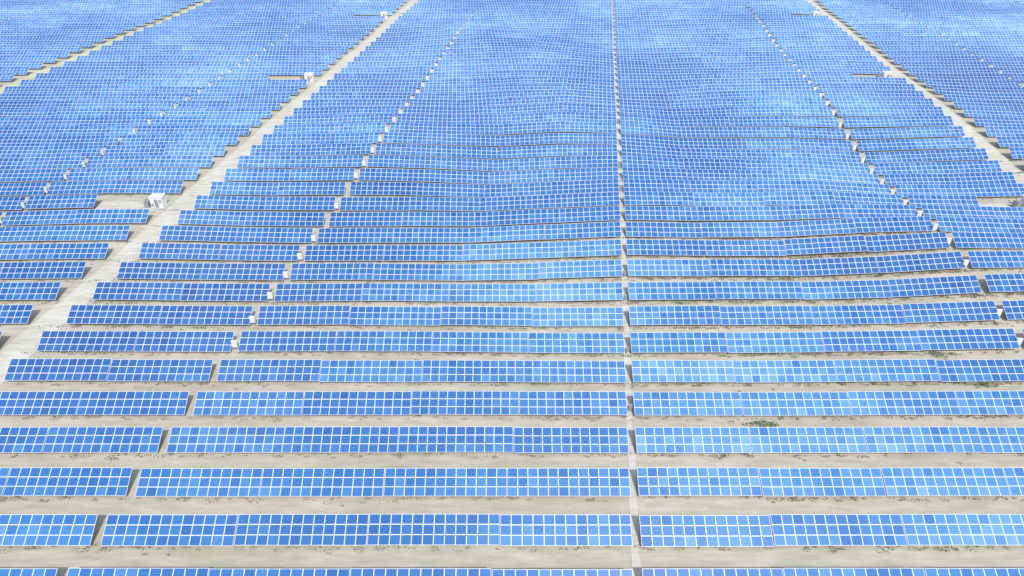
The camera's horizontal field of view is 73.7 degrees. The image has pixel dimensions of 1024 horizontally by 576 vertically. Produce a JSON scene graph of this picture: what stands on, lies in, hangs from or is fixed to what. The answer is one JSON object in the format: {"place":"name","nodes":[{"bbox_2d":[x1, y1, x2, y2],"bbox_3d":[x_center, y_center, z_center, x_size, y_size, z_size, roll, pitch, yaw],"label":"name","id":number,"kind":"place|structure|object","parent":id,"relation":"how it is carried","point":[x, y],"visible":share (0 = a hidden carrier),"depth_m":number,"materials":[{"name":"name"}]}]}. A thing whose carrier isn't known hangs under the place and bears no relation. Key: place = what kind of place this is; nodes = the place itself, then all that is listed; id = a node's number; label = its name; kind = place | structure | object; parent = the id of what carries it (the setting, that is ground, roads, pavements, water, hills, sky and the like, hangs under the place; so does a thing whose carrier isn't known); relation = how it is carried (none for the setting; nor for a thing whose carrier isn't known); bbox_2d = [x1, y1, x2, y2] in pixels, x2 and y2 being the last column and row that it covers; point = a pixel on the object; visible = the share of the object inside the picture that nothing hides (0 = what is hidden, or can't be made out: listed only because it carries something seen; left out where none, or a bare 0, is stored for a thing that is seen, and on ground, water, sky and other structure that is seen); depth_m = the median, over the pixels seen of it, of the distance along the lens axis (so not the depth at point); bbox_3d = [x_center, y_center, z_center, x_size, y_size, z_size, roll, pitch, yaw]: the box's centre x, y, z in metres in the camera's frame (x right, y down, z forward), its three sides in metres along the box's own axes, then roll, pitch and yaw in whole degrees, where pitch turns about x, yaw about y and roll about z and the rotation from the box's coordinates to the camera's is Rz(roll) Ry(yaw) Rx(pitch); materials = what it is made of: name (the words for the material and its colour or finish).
{"place":"outdoors","nodes":[
{"label":"outdoors","id":0,"kind":"place"},
{"bbox_2d":[0,0,209,93],"bbox_3d":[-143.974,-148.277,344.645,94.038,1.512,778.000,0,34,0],"label":"dirt road","id":1,"kind":"structure","parent":0,"point":[47,70],"depth_m":250.45,"materials":[{"name":"beige soil"}]},
{"bbox_2d":[0,0,416,384],"bbox_3d":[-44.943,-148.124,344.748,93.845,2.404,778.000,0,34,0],"label":"dirt road","id":2,"kind":"structure","parent":0,"point":[29,338],"depth_m":139.68,"materials":[{"name":"beige soil"}]},
{"bbox_2d":[0,0,1023,575],"bbox_3d":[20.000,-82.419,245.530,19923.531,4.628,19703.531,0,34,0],"label":"ground","id":3,"kind":"structure","parent":0,"point":[62,558],"depth_m":94.59,"materials":[{"name":"grey sand"}]},
{"bbox_2d":[95,201,172,211],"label":"gravel pad","id":4,"kind":"object","parent":3,"relation":"on","point":[121,205],"visible":0.65,"depth_m":149.02,"materials":[{"name":"beige gravel"}]},
{"bbox_2d":[143,193,170,208],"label":"inverter cabin","id":5,"kind":"object","parent":4,"relation":"on","point":[156,201],"visible":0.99,"depth_m":147.54,"materials":[{"name":"metal"}]},
{"bbox_2d":[230,340,237,349],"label":"combiner box","id":6,"kind":"object","parent":3,"relation":"on","point":[234,343],"visible":0.94,"depth_m":107.00,"materials":[{"name":"white paint"}]},
{"bbox_2d":[249,316,255,324],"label":"combiner box","id":7,"kind":"object","parent":3,"relation":"on","point":[252,319],"visible":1,"depth_m":112.50,"materials":[{"name":"white paint"}]},
{"bbox_2d":[266,292,272,300],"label":"combiner box","id":8,"kind":"object","parent":3,"relation":"on","point":[269,295],"visible":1,"depth_m":118.48,"materials":[{"name":"white paint"}]},
{"bbox_2d":[282,271,288,279],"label":"combiner box","id":9,"kind":"object","parent":3,"relation":"on","point":[285,274],"visible":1,"depth_m":124.34,"materials":[{"name":"white paint"}]},
{"bbox_2d":[270,79,317,83],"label":"gravel pad","id":10,"kind":"object","parent":3,"relation":"on","point":[292,79],"visible":0.32,"depth_m":226.01,"materials":[{"name":"beige gravel"}]},
{"bbox_2d":[300,72,315,82],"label":"inverter cabin","id":11,"kind":"object","parent":10,"relation":"on","point":[309,77],"visible":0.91,"depth_m":223.12,"materials":[{"name":"metal"}]},
{"bbox_2d":[297,253,302,261],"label":"combiner box","id":12,"kind":"object","parent":3,"relation":"on","point":[299,256],"visible":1,"depth_m":130.08,"materials":[{"name":"white paint"}]},
{"bbox_2d":[0,191,978,211],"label":"solar panel row","id":13,"kind":"object","parent":3,"relation":"on","point":[247,203],"visible":0.84,"depth_m":148.04,"materials":[{"name":"glass"}]},
{"bbox_2d":[0,167,1015,185],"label":"solar panel row","id":14,"kind":"object","parent":3,"relation":"on","point":[273,175],"visible":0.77,"depth_m":159.87,"materials":[{"name":"glass"}]},
{"bbox_2d":[0,514,1023,546],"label":"solar panel row","id":15,"kind":"object","parent":3,"relation":"on","point":[539,530],"visible":0.99,"depth_m":78.33,"materials":[{"name":"glass"}]},
{"bbox_2d":[0,467,1023,496],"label":"solar panel row","id":16,"kind":"object","parent":3,"relation":"on","point":[274,482],"visible":1,"depth_m":84.09,"materials":[{"name":"glass"}]},
{"bbox_2d":[0,427,1023,453],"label":"solar panel row","id":17,"kind":"object","parent":3,"relation":"on","point":[331,440],"visible":0.99,"depth_m":89.94,"materials":[{"name":"glass"}]},
{"bbox_2d":[0,391,1023,415],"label":"solar panel row","id":18,"kind":"object","parent":3,"relation":"on","point":[528,403],"visible":1,"depth_m":95.75,"materials":[{"name":"glass"}]},
{"bbox_2d":[0,328,1023,353],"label":"solar panel row","id":19,"kind":"object","parent":3,"relation":"on","point":[552,343],"visible":0.99,"depth_m":107.42,"materials":[{"name":"glass"}]},
{"bbox_2d":[0,300,1023,326],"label":"solar panel row","id":20,"kind":"object","parent":3,"relation":"on","point":[555,317],"visible":1,"depth_m":113.17,"materials":[{"name":"glass"}]},
{"bbox_2d":[0,273,1023,302],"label":"solar panel row","id":21,"kind":"object","parent":3,"relation":"on","point":[528,293],"visible":1,"depth_m":118.88,"materials":[{"name":"glass"}]},
{"bbox_2d":[0,251,1023,281],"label":"solar panel row","id":22,"kind":"object","parent":3,"relation":"on","point":[546,270],"visible":0.98,"depth_m":124.61,"materials":[{"name":"glass"}]},
{"bbox_2d":[0,232,1023,261],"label":"solar panel row","id":23,"kind":"object","parent":3,"relation":"on","point":[390,253],"visible":0.94,"depth_m":130.40,"materials":[{"name":"glass"}]},
{"bbox_2d":[0,216,1023,243],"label":"solar panel row","id":24,"kind":"object","parent":3,"relation":"on","point":[528,232],"visible":0.89,"depth_m":136.23,"materials":[{"name":"glass"}]},
{"bbox_2d":[0,204,1023,227],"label":"solar panel row","id":25,"kind":"object","parent":3,"relation":"on","point":[565,215],"visible":0.86,"depth_m":142.14,"materials":[{"name":"glass"}]},
{"bbox_2d":[0,179,1023,197],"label":"solar panel row","id":26,"kind":"object","parent":3,"relation":"on","point":[423,189],"visible":0.83,"depth_m":153.97,"materials":[{"name":"glass"}]},
{"bbox_2d":[0,155,1023,174],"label":"solar panel row","id":27,"kind":"object","parent":3,"relation":"on","point":[383,161],"visible":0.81,"depth_m":165.66,"materials":[{"name":"glass"}]},
{"bbox_2d":[0,143,1023,164],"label":"solar panel row","id":28,"kind":"object","parent":3,"relation":"on","point":[951,155],"visible":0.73,"depth_m":171.40,"materials":[{"name":"glass"}]},
{"bbox_2d":[0,132,1023,152],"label":"solar panel row","id":29,"kind":"object","parent":3,"relation":"on","point":[577,138],"visible":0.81,"depth_m":177.13,"materials":[{"name":"glass"}]},
{"bbox_2d":[0,121,1023,139],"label":"solar panel row","id":30,"kind":"object","parent":3,"relation":"on","point":[728,132],"visible":0.83,"depth_m":182.79,"materials":[{"name":"glass"}]},
{"bbox_2d":[0,111,1023,127],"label":"solar panel row","id":31,"kind":"object","parent":3,"relation":"on","point":[848,122],"visible":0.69,"depth_m":188.54,"materials":[{"name":"glass"}]},
{"bbox_2d":[0,103,1023,117],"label":"solar panel row","id":32,"kind":"object","parent":3,"relation":"on","point":[885,111],"visible":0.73,"depth_m":194.37,"materials":[{"name":"glass"}]},
{"bbox_2d":[0,568,1023,575],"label":"solar panel row","id":33,"kind":"object","parent":3,"relation":"on","point":[531,572],"visible":1,"depth_m":73.08,"materials":[{"name":"glass"}]},
{"bbox_2d":[0,95,1023,109],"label":"solar panel row","id":34,"kind":"object","parent":3,"relation":"on","point":[812,102],"visible":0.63,"depth_m":200.22,"materials":[{"name":"glass"}]},
{"bbox_2d":[0,89,1023,102],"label":"solar panel row","id":35,"kind":"object","parent":3,"relation":"on","point":[285,97],"visible":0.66,"depth_m":206.12,"materials":[{"name":"glass"}]},
{"bbox_2d":[0,155,1023,553],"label":"dry weeds","id":36,"kind":"object","parent":3,"relation":"on","point":[576,355],"visible":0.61,"depth_m":107.06,"materials":[{"name":"brown plant"}]},
{"bbox_2d":[0,64,1023,75],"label":"solar panel row","id":37,"kind":"object","parent":3,"relation":"on","point":[280,71],"visible":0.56,"depth_m":229.57,"materials":[{"name":"glass"}]},
{"bbox_2d":[0,70,1023,81],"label":"solar panel row","id":38,"kind":"object","parent":3,"relation":"on","point":[422,77],"visible":0.69,"depth_m":223.73,"materials":[{"name":"glass"}]},
{"bbox_2d":[0,58,1023,70],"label":"solar panel row","id":39,"kind":"object","parent":3,"relation":"on","point":[384,64],"visible":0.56,"depth_m":235.39,"materials":[{"name":"glass"}]},
{"bbox_2d":[0,52,1023,64],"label":"solar panel row","id":40,"kind":"object","parent":3,"relation":"on","point":[332,59],"visible":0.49,"depth_m":241.23,"materials":[{"name":"glass"}]},
{"bbox_2d":[0,46,1023,58],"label":"solar panel row","id":41,"kind":"object","parent":3,"relation":"on","point":[337,54],"visible":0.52,"depth_m":247.04,"materials":[{"name":"glass"}]},
{"bbox_2d":[0,42,1023,54],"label":"solar panel row","id":42,"kind":"object","parent":3,"relation":"on","point":[344,49],"visible":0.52,"depth_m":252.88,"materials":[{"name":"glass"}]},
{"bbox_2d":[0,37,1023,48],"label":"solar panel row","id":43,"kind":"object","parent":3,"relation":"on","point":[350,44],"visible":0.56,"depth_m":258.70,"materials":[{"name":"glass"}]},
{"bbox_2d":[0,29,1023,38],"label":"solar panel row","id":44,"kind":"object","parent":3,"relation":"on","point":[108,34],"visible":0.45,"depth_m":270.33,"materials":[{"name":"glass"}]},
{"bbox_2d":[0,33,1023,43],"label":"solar panel row","id":45,"kind":"object","parent":3,"relation":"on","point":[100,39],"visible":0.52,"depth_m":264.53,"materials":[{"name":"glass"}]},
{"bbox_2d":[0,25,1023,34],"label":"solar panel row","id":46,"kind":"object","parent":3,"relation":"on","point":[121,30],"visible":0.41,"depth_m":276.13,"materials":[{"name":"glass"}]},
{"bbox_2d":[0,22,1023,30],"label":"solar panel row","id":47,"kind":"object","parent":3,"relation":"on","point":[577,25],"visible":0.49,"depth_m":281.92,"materials":[{"name":"glass"}]},
{"bbox_2d":[0,18,1023,26],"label":"solar panel row","id":48,"kind":"object","parent":3,"relation":"on","point":[141,23],"visible":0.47,"depth_m":287.75,"materials":[{"name":"glass"}]},
{"bbox_2d":[0,14,1023,22],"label":"solar panel row","id":49,"kind":"object","parent":3,"relation":"on","point":[576,17],"visible":0.52,"depth_m":293.56,"materials":[{"name":"glass"}]},
{"bbox_2d":[0,8,1023,16],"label":"solar panel row","id":50,"kind":"object","parent":3,"relation":"on","point":[366,12],"visible":0.52,"depth_m":305.23,"materials":[{"name":"glass"}]},
{"bbox_2d":[0,11,1023,18],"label":"solar panel row","id":51,"kind":"object","parent":3,"relation":"on","point":[313,15],"visible":0.51,"depth_m":299.40,"materials":[{"name":"glass"}]},
{"bbox_2d":[0,4,1023,12],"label":"solar panel row","id":52,"kind":"object","parent":3,"relation":"on","point":[176,8],"visible":0.47,"depth_m":311.11,"materials":[{"name":"glass"}]},
{"bbox_2d":[0,2,1023,8],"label":"solar panel row","id":53,"kind":"object","parent":3,"relation":"on","point":[397,5],"visible":0.45,"depth_m":316.91,"materials":[{"name":"glass"}]},
{"bbox_2d":[0,0,1023,5],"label":"solar panel row","id":54,"kind":"object","parent":3,"relation":"on","point":[191,2],"visible":0.46,"depth_m":322.70,"materials":[{"name":"glass"}]},
{"bbox_2d":[3,83,1023,94],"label":"solar panel row","id":55,"kind":"object","parent":3,"relation":"on","point":[293,90],"visible":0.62,"depth_m":212.04,"materials":[{"name":"glass"}]},
{"bbox_2d":[4,359,1023,382],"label":"solar panel row","id":56,"kind":"object","parent":3,"relation":"on","point":[498,371],"visible":0.99,"depth_m":101.57,"materials":[{"name":"glass"}]},
{"bbox_2d":[19,77,1023,88],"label":"solar panel row","id":57,"kind":"object","parent":3,"relation":"on","point":[929,83],"visible":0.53,"depth_m":217.86,"materials":[{"name":"glass"}]},
{"bbox_2d":[50,169,1019,555],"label":"green weeds","id":58,"kind":"object","parent":3,"relation":"on","point":[568,417],"visible":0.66,"depth_m":95.15,"materials":[{"name":"green plant"}]},
{"bbox_2d":[66,0,1015,2],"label":"solar panel row","id":59,"kind":"object","parent":3,"relation":"on","point":[493,0],"visible":0.03,"depth_m":328.40,"materials":[{"name":"glass"}]},
{"bbox_2d":[931,224,937,232],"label":"combiner box","id":60,"kind":"object","parent":3,"relation":"on","point":[934,226],"visible":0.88,"depth_m":134.30,"materials":[{"name":"white paint"}]},
{"bbox_2d":[961,260,968,268],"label":"combiner box","id":61,"kind":"object","parent":3,"relation":"on","point":[965,262],"visible":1,"depth_m":122.93,"materials":[{"name":"white paint"}]},
{"bbox_2d":[979,203,1011,210],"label":"gravel pad","id":62,"kind":"object","parent":3,"relation":"on","point":[999,205],"visible":0.28,"depth_m":150.19,"materials":[{"name":"beige gravel"}]},
{"bbox_2d":[1009,194,1023,206],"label":"inverter cabin","id":63,"kind":"object","parent":62,"relation":"on","point":[1017,203],"visible":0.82,"depth_m":148.18,"materials":[{"name":"metal"}]},
{"bbox_2d":[996,309,1002,315],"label":"combiner box","id":64,"kind":"object","parent":3,"relation":"on","point":[999,311],"visible":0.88,"depth_m":112.27,"materials":[{"name":"white paint"}]},
{"bbox_2d":[1016,338,1023,344],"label":"combiner box","id":65,"kind":"object","parent":3,"relation":"on","point":[1019,341],"visible":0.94,"depth_m":106.67,"materials":[{"name":"white paint"}]},
{"bbox_2d":[611,0,641,575],"bbox_3d":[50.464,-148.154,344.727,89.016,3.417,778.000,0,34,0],"label":"footpath","id":66,"kind":"structure","parent":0,"point":[635,557],"depth_m":102.11,"materials":[{"name":"beige soil"}]},
{"bbox_2d":[808,0,1023,182],"bbox_3d":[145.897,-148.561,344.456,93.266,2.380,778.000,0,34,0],"label":"dirt road","id":67,"kind":"structure","parent":0,"point":[1006,164],"depth_m":194.22,"materials":[{"name":"beige soil"}]},
{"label":"gravel pad","id":68,"kind":"object","parent":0,"visible":0},
{"bbox_2d":[876,71,892,77],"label":"inverter cabin","id":69,"kind":"object","parent":68,"relation":"on","point":[887,74],"visible":0.62,"depth_m":222.58,"materials":[{"name":"metal"}]},
{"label":"gravel pad","id":70,"kind":"object","parent":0,"visible":0},
{"bbox_2d":[377,12,388,18],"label":"inverter cabin","id":71,"kind":"object","parent":70,"relation":"on","point":[384,14],"visible":0.63,"depth_m":298.31,"materials":[{"name":"metal"}]},
{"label":"gravel pad","id":72,"kind":"object","parent":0,"visible":0},
{"bbox_2d":[808,11,819,15],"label":"inverter cabin","id":73,"kind":"object","parent":72,"relation":"on","point":[815,13],"visible":0.58,"depth_m":298.27,"materials":[{"name":"metal"}]}
]}

